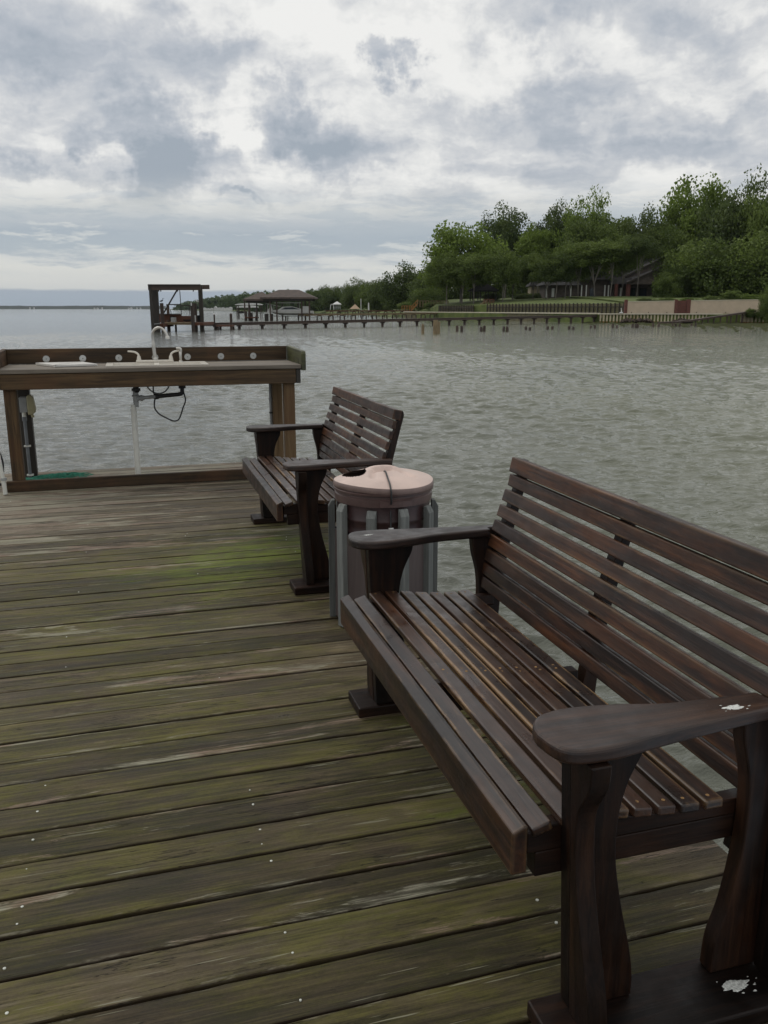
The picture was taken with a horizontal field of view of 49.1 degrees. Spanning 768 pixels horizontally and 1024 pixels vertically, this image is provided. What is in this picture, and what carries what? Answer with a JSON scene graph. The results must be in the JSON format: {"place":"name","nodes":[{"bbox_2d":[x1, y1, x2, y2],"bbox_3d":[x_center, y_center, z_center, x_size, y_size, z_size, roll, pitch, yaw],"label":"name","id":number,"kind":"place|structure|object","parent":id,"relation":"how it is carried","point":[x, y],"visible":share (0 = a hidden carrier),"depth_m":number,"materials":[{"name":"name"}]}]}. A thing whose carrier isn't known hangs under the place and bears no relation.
{"place":"outdoors","nodes":[
{"label":"outdoors","id":0,"kind":"place"},
{"bbox_2d":[0,306,165,308],"bbox_3d":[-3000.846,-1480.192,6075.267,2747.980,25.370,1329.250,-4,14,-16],"label":"shore","id":1,"kind":"structure","parent":0,"point":[71,307],"depth_m":5849.76,"materials":[{"name":"grey"}]},
{"bbox_2d":[0,309,767,853],"bbox_3d":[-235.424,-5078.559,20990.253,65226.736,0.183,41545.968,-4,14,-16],"label":"water","id":2,"kind":"structure","parent":0,"point":[668,419],"depth_m":20.99,"materials":[{"name":"liquid"}]},
{"bbox_2d":[148,284,213,331],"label":"boat lift","id":3,"kind":"object","parent":2,"relation":"in","point":[168,320],"visible":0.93,"depth_m":94.29,"materials":[{"name":"brown wood"}]},
{"bbox_2d":[216,325,234,329],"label":"landing","id":4,"kind":"object","parent":2,"relation":"in","point":[219,327],"visible":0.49,"depth_m":102.41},
{"bbox_2d":[237,305,258,317],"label":"boat canopy","id":5,"kind":"object","parent":2,"relation":"in","point":[246,306],"visible":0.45,"depth_m":236.49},
{"bbox_2d":[235,303,262,318],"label":"boat canopy","id":6,"kind":"object","parent":2,"relation":"in","point":[250,308],"visible":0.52,"depth_m":217.24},
{"bbox_2d":[243,290,317,320],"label":"boathouse","id":7,"kind":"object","parent":2,"relation":"in","point":[285,295],"visible":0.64,"depth_m":180.27,"materials":[{"name":"brown"}]},
{"bbox_2d":[266,302,313,314],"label":"cabin cruiser","id":8,"kind":"object","parent":7,"relation":"on","point":[289,310],"visible":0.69,"depth_m":181.78,"materials":[{"name":"white paint"}]},
{"bbox_2d":[299,313,436,320],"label":"pier","id":9,"kind":"structure","parent":2,"relation":"in","point":[362,314],"depth_m":195.02,"materials":[{"name":"wood"}]},
{"bbox_2d":[326,310,415,316],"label":"pier","id":10,"kind":"structure","parent":2,"relation":"in","point":[368,311],"depth_m":268.17,"materials":[{"name":"wood"}]},
{"bbox_2d":[0,462,767,1023],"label":"deck","id":11,"kind":"structure","parent":2,"relation":"in","point":[220,802],"depth_m":2.40,"materials":[{"name":"brown wood"}]},
{"bbox_2d":[0,456,7,494],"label":"standpipe","id":12,"kind":"object","parent":11,"relation":"on","point":[3,478],"visible":1,"depth_m":6.55,"materials":[{"name":"white plastic"}]},
{"bbox_2d":[26,472,93,479],"bbox_3d":[-2.818,-0.313,7.222,0.617,0.042,0.312,-4,14,-16],"label":"fishing net","id":13,"kind":"object","parent":11,"relation":"on","point":[61,475],"visible":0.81,"depth_m":7.20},
{"bbox_2d":[0,326,305,491],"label":"sink table","id":14,"kind":"object","parent":11,"relation":"on","point":[277,369],"visible":0.99,"depth_m":7.03,"materials":[{"name":"brown wood"}]},
{"bbox_2d":[36,361,97,366],"bbox_3d":[-2.623,-1.221,6.940,0.373,0.018,0.442,-10,17,-36],"label":"cutting board","id":15,"kind":"object","parent":14,"relation":"on","point":[64,364],"visible":1,"depth_m":6.88,"materials":[{"name":"plastic"}]},
{"bbox_2d":[242,386,403,594],"bbox_3d":[-0.416,-0.224,5.013,0.683,0.912,1.660,-4,14,-16],"label":"bench","id":16,"kind":"object","parent":11,"relation":"on","point":[306,484],"visible":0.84,"depth_m":4.59,"materials":[{"name":"brown wood"}]},
{"bbox_2d":[328,465,437,626],"bbox_3d":[-0.002,0.139,3.925,0.509,0.717,0.517,-4,14,-16],"label":"trash can","id":17,"kind":"object","parent":11,"relation":"on","point":[377,497],"visible":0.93,"depth_m":3.75,"materials":[{"name":"grey plastic"}]},
{"bbox_2d":[340,457,767,1023],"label":"bench","id":18,"kind":"object","parent":11,"relation":"on","point":[608,785],"visible":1,"depth_m":1.86,"materials":[{"name":"brown wood"}]},
{"bbox_2d":[204,315,596,329],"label":"pier","id":19,"kind":"structure","parent":2,"relation":"in","point":[381,321],"depth_m":123.86,"materials":[{"name":"wood"}]},
{"bbox_2d":[433,320,437,333],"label":"broken pile","id":20,"kind":"object","parent":2,"relation":"in","point":[435,326],"visible":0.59,"depth_m":85.28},
{"bbox_2d":[0,0,767,308],"label":"sky","id":21,"kind":"structure","parent":0,"point":[235,147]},
{"bbox_2d":[171,309,767,322],"bbox_3d":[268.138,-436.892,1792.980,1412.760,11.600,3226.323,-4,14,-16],"label":"ground","id":22,"kind":"structure","parent":0,"point":[456,315],"depth_m":164.66,"materials":[{"name":"green plant"}]},
{"bbox_2d":[206,295,217,308],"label":"tree","id":23,"kind":"object","parent":22,"relation":"on","point":[209,302],"visible":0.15,"depth_m":1386.01,"materials":[{"name":"green plant"}]},
{"bbox_2d":[211,294,224,306],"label":"tree","id":24,"kind":"object","parent":22,"relation":"on","point":[215,301],"visible":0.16,"depth_m":1313.43,"materials":[{"name":"green plant"}]},
{"bbox_2d":[217,295,230,307],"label":"tree","id":25,"kind":"object","parent":22,"relation":"on","point":[221,301],"visible":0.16,"depth_m":1226.77,"materials":[{"name":"green plant"}]},
{"bbox_2d":[219,295,228,307],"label":"tree","id":26,"kind":"object","parent":22,"relation":"on","point":[224,303],"visible":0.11,"depth_m":1191.85,"materials":[{"name":"green plant"}]},
{"bbox_2d":[225,294,236,307],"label":"tree","id":27,"kind":"object","parent":22,"relation":"on","point":[228,302],"visible":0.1,"depth_m":1156.08,"materials":[{"name":"green plant"}]},
{"bbox_2d":[227,293,242,309],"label":"tree","id":28,"kind":"object","parent":22,"relation":"on","point":[234,300],"visible":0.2,"depth_m":1089.30,"materials":[{"name":"green plant"}]},
{"bbox_2d":[234,291,249,309],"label":"tree","id":29,"kind":"object","parent":22,"relation":"on","point":[240,296],"visible":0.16,"depth_m":1021.92,"materials":[{"name":"green plant"}]},
{"bbox_2d":[299,289,317,310],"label":"oak tree","id":30,"kind":"object","parent":22,"relation":"on","point":[307,304],"visible":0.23,"depth_m":598.81,"materials":[{"name":"green plant"}]},
{"bbox_2d":[310,284,337,311],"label":"oak tree","id":31,"kind":"object","parent":22,"relation":"on","point":[317,304],"visible":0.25,"depth_m":538.38,"materials":[{"name":"green plant"}]},
{"bbox_2d":[318,286,347,310],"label":"oak tree","id":32,"kind":"object","parent":22,"relation":"on","point":[328,298],"visible":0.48,"depth_m":479.19,"materials":[{"name":"green plant"}]},
{"bbox_2d":[333,302,341,308],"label":"kiosk","id":33,"kind":"object","parent":22,"relation":"on","point":[337,303],"visible":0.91,"depth_m":393.71,"materials":[{"name":"grey plastic"}]},
{"bbox_2d":[336,289,352,311],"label":"oak tree","id":34,"kind":"object","parent":22,"relation":"on","point":[342,300],"visible":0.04,"depth_m":454.81,"materials":[{"name":"green plant"}]},
{"bbox_2d":[337,276,371,312],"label":"oak tree","id":35,"kind":"object","parent":22,"relation":"on","point":[348,301],"visible":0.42,"depth_m":412.72,"materials":[{"name":"green plant"}]},
{"bbox_2d":[351,283,371,311],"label":"oak tree","id":36,"kind":"object","parent":22,"relation":"on","point":[361,298],"visible":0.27,"depth_m":394.44,"materials":[{"name":"green plant"}]},
{"bbox_2d":[364,277,398,311],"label":"oak tree","id":37,"kind":"object","parent":22,"relation":"on","point":[373,298],"visible":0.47,"depth_m":364.66,"materials":[{"name":"green plant"}]},
{"bbox_2d":[382,304,402,309],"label":"bush","id":38,"kind":"object","parent":22,"relation":"on","point":[385,307],"visible":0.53,"depth_m":319.47,"materials":[{"name":"green plant"}]},
{"bbox_2d":[405,268,458,299],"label":"oak tree","id":39,"kind":"object","parent":22,"relation":"on","point":[413,289],"visible":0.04,"depth_m":290.36,"materials":[{"name":"green plant"}]},
{"bbox_2d":[447,282,499,298],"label":"oak tree","id":40,"kind":"object","parent":22,"relation":"on","point":[466,294],"visible":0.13,"depth_m":286.59,"materials":[{"name":"green plant"}]},
{"bbox_2d":[403,311,597,320],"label":"seawall","id":41,"kind":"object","parent":22,"relation":"on","point":[519,314],"visible":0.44,"depth_m":179.70,"materials":[{"name":"concrete"}]},
{"bbox_2d":[438,305,473,311],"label":"retaining wall","id":42,"kind":"structure","parent":41,"relation":"on","point":[456,308],"depth_m":208.84,"materials":[{"name":"grey wood"}]},
{"bbox_2d":[481,261,527,297],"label":"oak tree","id":43,"kind":"object","parent":22,"relation":"on","point":[518,288],"visible":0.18,"depth_m":282.50,"materials":[{"name":"green plant"}]},
{"bbox_2d":[486,303,623,312],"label":"retaining wall","id":44,"kind":"structure","parent":22,"relation":"on","point":[578,308],"depth_m":176.62,"materials":[{"name":"brown wood"}]},
{"bbox_2d":[624,299,759,313],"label":"garden wall","id":45,"kind":"structure","parent":22,"relation":"on","point":[714,306],"depth_m":158.33,"materials":[{"name":"beige paint"}]},
{"bbox_2d":[718,163,767,227],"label":"oak tree","id":46,"kind":"object","parent":22,"relation":"on","point":[751,187],"visible":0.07,"depth_m":209.60,"materials":[{"name":"green plant"}]},
{"bbox_2d":[415,296,758,311],"bbox_3d":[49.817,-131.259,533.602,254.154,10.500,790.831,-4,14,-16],"label":"lawn","id":47,"kind":"structure","parent":0,"point":[478,307],"depth_m":199.08,"materials":[{"name":"green plant"}]},
{"bbox_2d":[372,259,418,311],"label":"oak tree","id":48,"kind":"object","parent":47,"relation":"on","point":[395,293],"visible":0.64,"depth_m":315.68,"materials":[{"name":"green plant"}]},
{"bbox_2d":[397,301,412,309],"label":"bush","id":49,"kind":"object","parent":47,"relation":"on","point":[402,304],"visible":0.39,"depth_m":280.87,"materials":[{"name":"green plant"}]},
{"bbox_2d":[406,286,447,311],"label":"oak tree","id":50,"kind":"object","parent":47,"relation":"on","point":[423,296],"visible":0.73,"depth_m":243.23,"materials":[{"name":"green plant"}]},
{"bbox_2d":[411,267,448,299],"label":"oak tree","id":51,"kind":"object","parent":47,"relation":"on","point":[418,281],"visible":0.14,"depth_m":252.41,"materials":[{"name":"green plant"}]},
{"bbox_2d":[422,301,443,308],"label":"bush","id":52,"kind":"object","parent":47,"relation":"on","point":[428,304],"visible":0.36,"depth_m":228.61,"materials":[{"name":"green plant"}]},
{"bbox_2d":[422,249,460,304],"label":"oak tree","id":53,"kind":"object","parent":47,"relation":"on","point":[432,270],"visible":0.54,"depth_m":212.09,"materials":[{"name":"green plant"}]},
{"bbox_2d":[439,257,483,303],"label":"oak tree","id":54,"kind":"object","parent":47,"relation":"on","point":[451,280],"visible":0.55,"depth_m":209.16,"materials":[{"name":"green plant"}]},
{"bbox_2d":[417,220,508,302],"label":"oak tree","id":55,"kind":"object","parent":47,"relation":"on","point":[470,243],"visible":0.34,"depth_m":217.95,"materials":[{"name":"green plant"}]},
{"bbox_2d":[448,251,495,303],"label":"oak tree","id":56,"kind":"object","parent":47,"relation":"on","point":[474,269],"visible":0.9,"depth_m":207.16,"materials":[{"name":"green plant"}]},
{"bbox_2d":[467,283,498,300],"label":"gazebo","id":57,"kind":"object","parent":47,"relation":"on","point":[488,288],"visible":0.93,"depth_m":218.88,"materials":[{"name":"grey wood"}]},
{"bbox_2d":[481,293,503,299],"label":"bush","id":58,"kind":"object","parent":47,"relation":"on","point":[498,297],"visible":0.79,"depth_m":224.04,"materials":[{"name":"green plant"}]},
{"bbox_2d":[481,243,524,301],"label":"oak tree","id":59,"kind":"object","parent":47,"relation":"on","point":[506,265],"visible":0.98,"depth_m":203.84,"materials":[{"name":"green plant"}]},
{"bbox_2d":[479,200,534,297],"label":"oak tree","id":60,"kind":"object","parent":47,"relation":"on","point":[505,228],"visible":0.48,"depth_m":246.66,"materials":[{"name":"green plant"}]},
{"bbox_2d":[493,258,531,299],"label":"oak tree","id":61,"kind":"object","parent":47,"relation":"on","point":[524,282],"visible":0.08,"depth_m":213.86,"materials":[{"name":"green plant"}]},
{"bbox_2d":[510,293,531,298],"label":"bush","id":62,"kind":"object","parent":47,"relation":"on","point":[522,296],"visible":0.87,"depth_m":224.16,"materials":[{"name":"green plant"}]},
{"bbox_2d":[525,282,538,293],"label":"house","id":63,"kind":"structure","parent":47,"relation":"on","point":[529,286],"depth_m":253.46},
{"bbox_2d":[518,251,546,298],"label":"oak tree","id":64,"kind":"object","parent":47,"relation":"on","point":[531,257],"visible":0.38,"depth_m":208.98,"materials":[{"name":"green plant"}]},
{"bbox_2d":[527,292,540,297],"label":"bush","id":65,"kind":"object","parent":47,"relation":"on","point":[535,295],"visible":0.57,"depth_m":223.63,"materials":[{"name":"green plant"}]},
{"bbox_2d":[513,222,563,291],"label":"oak tree","id":66,"kind":"object","parent":47,"relation":"on","point":[537,241],"visible":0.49,"depth_m":234.15,"materials":[{"name":"green plant"}]},
{"bbox_2d":[527,251,567,299],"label":"oak tree","id":67,"kind":"object","parent":47,"relation":"on","point":[531,266],"visible":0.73,"depth_m":198.64,"materials":[{"name":"green plant"}]},
{"bbox_2d":[536,251,575,299],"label":"oak tree","id":68,"kind":"object","parent":47,"relation":"on","point":[564,270],"visible":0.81,"depth_m":197.55,"materials":[{"name":"green plant"}]},
{"bbox_2d":[535,199,578,252],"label":"oak tree","id":69,"kind":"object","parent":47,"relation":"on","point":[549,219],"visible":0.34,"depth_m":240.01,"materials":[{"name":"green plant"}]},
{"bbox_2d":[550,245,584,298],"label":"oak tree","id":70,"kind":"object","parent":47,"relation":"on","point":[568,249],"visible":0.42,"depth_m":197.46,"materials":[{"name":"green plant"}]},
{"bbox_2d":[554,240,593,297],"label":"oak tree","id":71,"kind":"object","parent":47,"relation":"on","point":[585,272],"visible":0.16,"depth_m":202.50,"materials":[{"name":"green plant"}]},
{"bbox_2d":[560,242,596,288],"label":"oak tree","id":72,"kind":"object","parent":47,"relation":"on","point":[582,264],"visible":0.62,"depth_m":196.70,"materials":[{"name":"green plant"}]},
{"bbox_2d":[561,184,616,248],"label":"oak tree","id":73,"kind":"object","parent":47,"relation":"on","point":[600,205],"visible":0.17,"depth_m":219.91,"materials":[{"name":"green plant"}]},
{"bbox_2d":[556,212,628,280],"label":"oak tree","id":74,"kind":"object","parent":47,"relation":"on","point":[598,233],"visible":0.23,"depth_m":214.69,"materials":[{"name":"green plant"}]},
{"bbox_2d":[563,238,622,296],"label":"oak tree","id":75,"kind":"object","parent":47,"relation":"on","point":[597,248],"visible":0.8,"depth_m":194.54,"materials":[{"name":"green plant"}]},
{"bbox_2d":[537,256,664,297],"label":"house","id":76,"kind":"structure","parent":47,"relation":"on","point":[603,285],"depth_m":216.59,"materials":[{"name":"wood"}]},
{"bbox_2d":[589,288,593,295],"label":"window","id":77,"kind":"structure","parent":76,"relation":"in","point":[591,290],"depth_m":217.09,"materials":[{"name":"black glass"}]},
{"bbox_2d":[630,288,635,295],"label":"window","id":78,"kind":"structure","parent":76,"relation":"in","point":[632,290],"depth_m":217.04,"materials":[{"name":"black glass"}]},
{"bbox_2d":[638,288,646,295],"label":"window","id":79,"kind":"structure","parent":76,"relation":"in","point":[642,291],"depth_m":217.09,"materials":[{"name":"black glass"}]},
{"bbox_2d":[596,241,632,296],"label":"oak tree","id":80,"kind":"object","parent":47,"relation":"on","point":[621,250],"visible":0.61,"depth_m":194.22,"materials":[{"name":"green plant"}]},
{"bbox_2d":[601,212,638,237],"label":"oak tree","id":81,"kind":"object","parent":47,"relation":"on","point":[622,223],"visible":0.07,"depth_m":226.05,"materials":[{"name":"green plant"}]},
{"bbox_2d":[601,234,643,296],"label":"oak tree","id":82,"kind":"object","parent":47,"relation":"on","point":[626,265],"visible":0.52,"depth_m":199.29,"materials":[{"name":"green plant"}]},
{"bbox_2d":[623,232,662,296],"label":"oak tree","id":83,"kind":"object","parent":47,"relation":"on","point":[643,248],"visible":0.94,"depth_m":194.77,"materials":[{"name":"green plant"}]},
{"bbox_2d":[619,201,671,270],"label":"oak tree","id":84,"kind":"object","parent":47,"relation":"on","point":[649,225],"visible":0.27,"depth_m":218.50,"materials":[{"name":"green plant"}]},
{"bbox_2d":[637,298,657,300],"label":"bush","id":85,"kind":"object","parent":47,"relation":"on","point":[646,299],"visible":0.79,"depth_m":164.10,"materials":[{"name":"green plant"}]},
{"bbox_2d":[655,297,676,300],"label":"bush","id":86,"kind":"object","parent":47,"relation":"on","point":[667,299],"visible":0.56,"depth_m":163.43,"materials":[{"name":"green plant"}]},
{"bbox_2d":[651,272,684,297],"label":"bush","id":87,"kind":"object","parent":47,"relation":"on","point":[668,286],"visible":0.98,"depth_m":188.62,"materials":[{"name":"green plant"}]},
{"bbox_2d":[641,221,697,287],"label":"oak tree","id":88,"kind":"object","parent":47,"relation":"on","point":[672,240],"visible":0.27,"depth_m":211.06,"materials":[{"name":"green plant"}]},
{"bbox_2d":[651,242,714,296],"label":"oak tree","id":89,"kind":"object","parent":47,"relation":"on","point":[688,285],"visible":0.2,"depth_m":195.50,"materials":[{"name":"green plant"}]},
{"bbox_2d":[679,297,699,300],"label":"bush","id":90,"kind":"object","parent":47,"relation":"on","point":[684,299],"visible":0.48,"depth_m":162.15,"materials":[{"name":"green plant"}]},
{"bbox_2d":[655,172,735,243],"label":"oak tree","id":91,"kind":"object","parent":47,"relation":"on","point":[674,213],"visible":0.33,"depth_m":218.68,"materials":[{"name":"green plant"}]},
{"bbox_2d":[702,295,721,299],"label":"bush","id":92,"kind":"object","parent":47,"relation":"on","point":[710,297],"visible":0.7,"depth_m":164.00,"materials":[{"name":"green plant"}]},
{"bbox_2d":[665,233,766,297],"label":"bush","id":93,"kind":"object","parent":47,"relation":"on","point":[710,267],"visible":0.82,"depth_m":186.83,"materials":[{"name":"green plant"}]},
{"bbox_2d":[687,189,750,290],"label":"oak tree","id":94,"kind":"object","parent":47,"relation":"on","point":[718,232],"visible":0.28,"depth_m":205.84,"materials":[{"name":"green plant"}]},
{"bbox_2d":[720,290,742,299],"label":"bush","id":95,"kind":"object","parent":47,"relation":"on","point":[728,295],"visible":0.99,"depth_m":162.13,"materials":[{"name":"green plant"}]},
{"bbox_2d":[719,225,767,296],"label":"oak tree","id":96,"kind":"object","parent":47,"relation":"on","point":[759,257],"visible":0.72,"depth_m":181.92,"materials":[{"name":"green plant"}]},
{"bbox_2d":[724,193,767,276],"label":"oak tree","id":97,"kind":"object","parent":47,"relation":"on","point":[756,217],"visible":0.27,"depth_m":201.46,"materials":[{"name":"green plant"}]},
{"bbox_2d":[741,293,759,299],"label":"bush","id":98,"kind":"object","parent":47,"relation":"on","point":[748,296],"visible":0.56,"depth_m":163.45,"materials":[{"name":"green plant"}]},
{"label":"stairs","id":99,"kind":"object","parent":47,"relation":"on","visible":0},
{"bbox_2d":[483,299,493,304],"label":"landing rail","id":100,"kind":"object","parent":99,"relation":"on","point":[487,301],"visible":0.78,"depth_m":200.84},
{"bbox_2d":[584,322,767,331],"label":"mud flat","id":101,"kind":"structure","parent":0,"point":[762,326],"depth_m":133.55,"materials":[{"name":"soil"}]},
{"bbox_2d":[620,317,653,322],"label":"debris heap","id":102,"kind":"object","parent":101,"relation":"on","point":[646,320],"visible":0.95,"depth_m":147.87,"materials":[{"name":"stone"}]},
{"bbox_2d":[598,313,722,322],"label":"seawall","id":103,"kind":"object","parent":101,"relation":"on","point":[643,314],"visible":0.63,"depth_m":152.30,"materials":[{"name":"concrete"}]},
{"bbox_2d":[672,318,692,322],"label":"debris heap","id":104,"kind":"object","parent":101,"relation":"on","point":[679,319],"visible":0.32,"depth_m":145.79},
{"bbox_2d":[657,310,756,323],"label":"walkway","id":105,"kind":"structure","parent":101,"relation":"on","point":[714,317],"depth_m":144.65,"materials":[{"name":"wood"}]},
{"bbox_2d":[745,308,757,317],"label":"bush","id":106,"kind":"object","parent":101,"relation":"on","point":[752,314],"visible":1,"depth_m":145.48,"materials":[{"name":"green plant"}]},
{"bbox_2d":[740,314,763,322],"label":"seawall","id":107,"kind":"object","parent":101,"relation":"on","point":[746,319],"visible":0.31,"depth_m":147.47,"materials":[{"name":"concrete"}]},
{"bbox_2d":[755,286,767,320],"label":"bush","id":108,"kind":"object","parent":101,"relation":"on","point":[762,312],"visible":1,"depth_m":144.36,"materials":[{"name":"green plant"}]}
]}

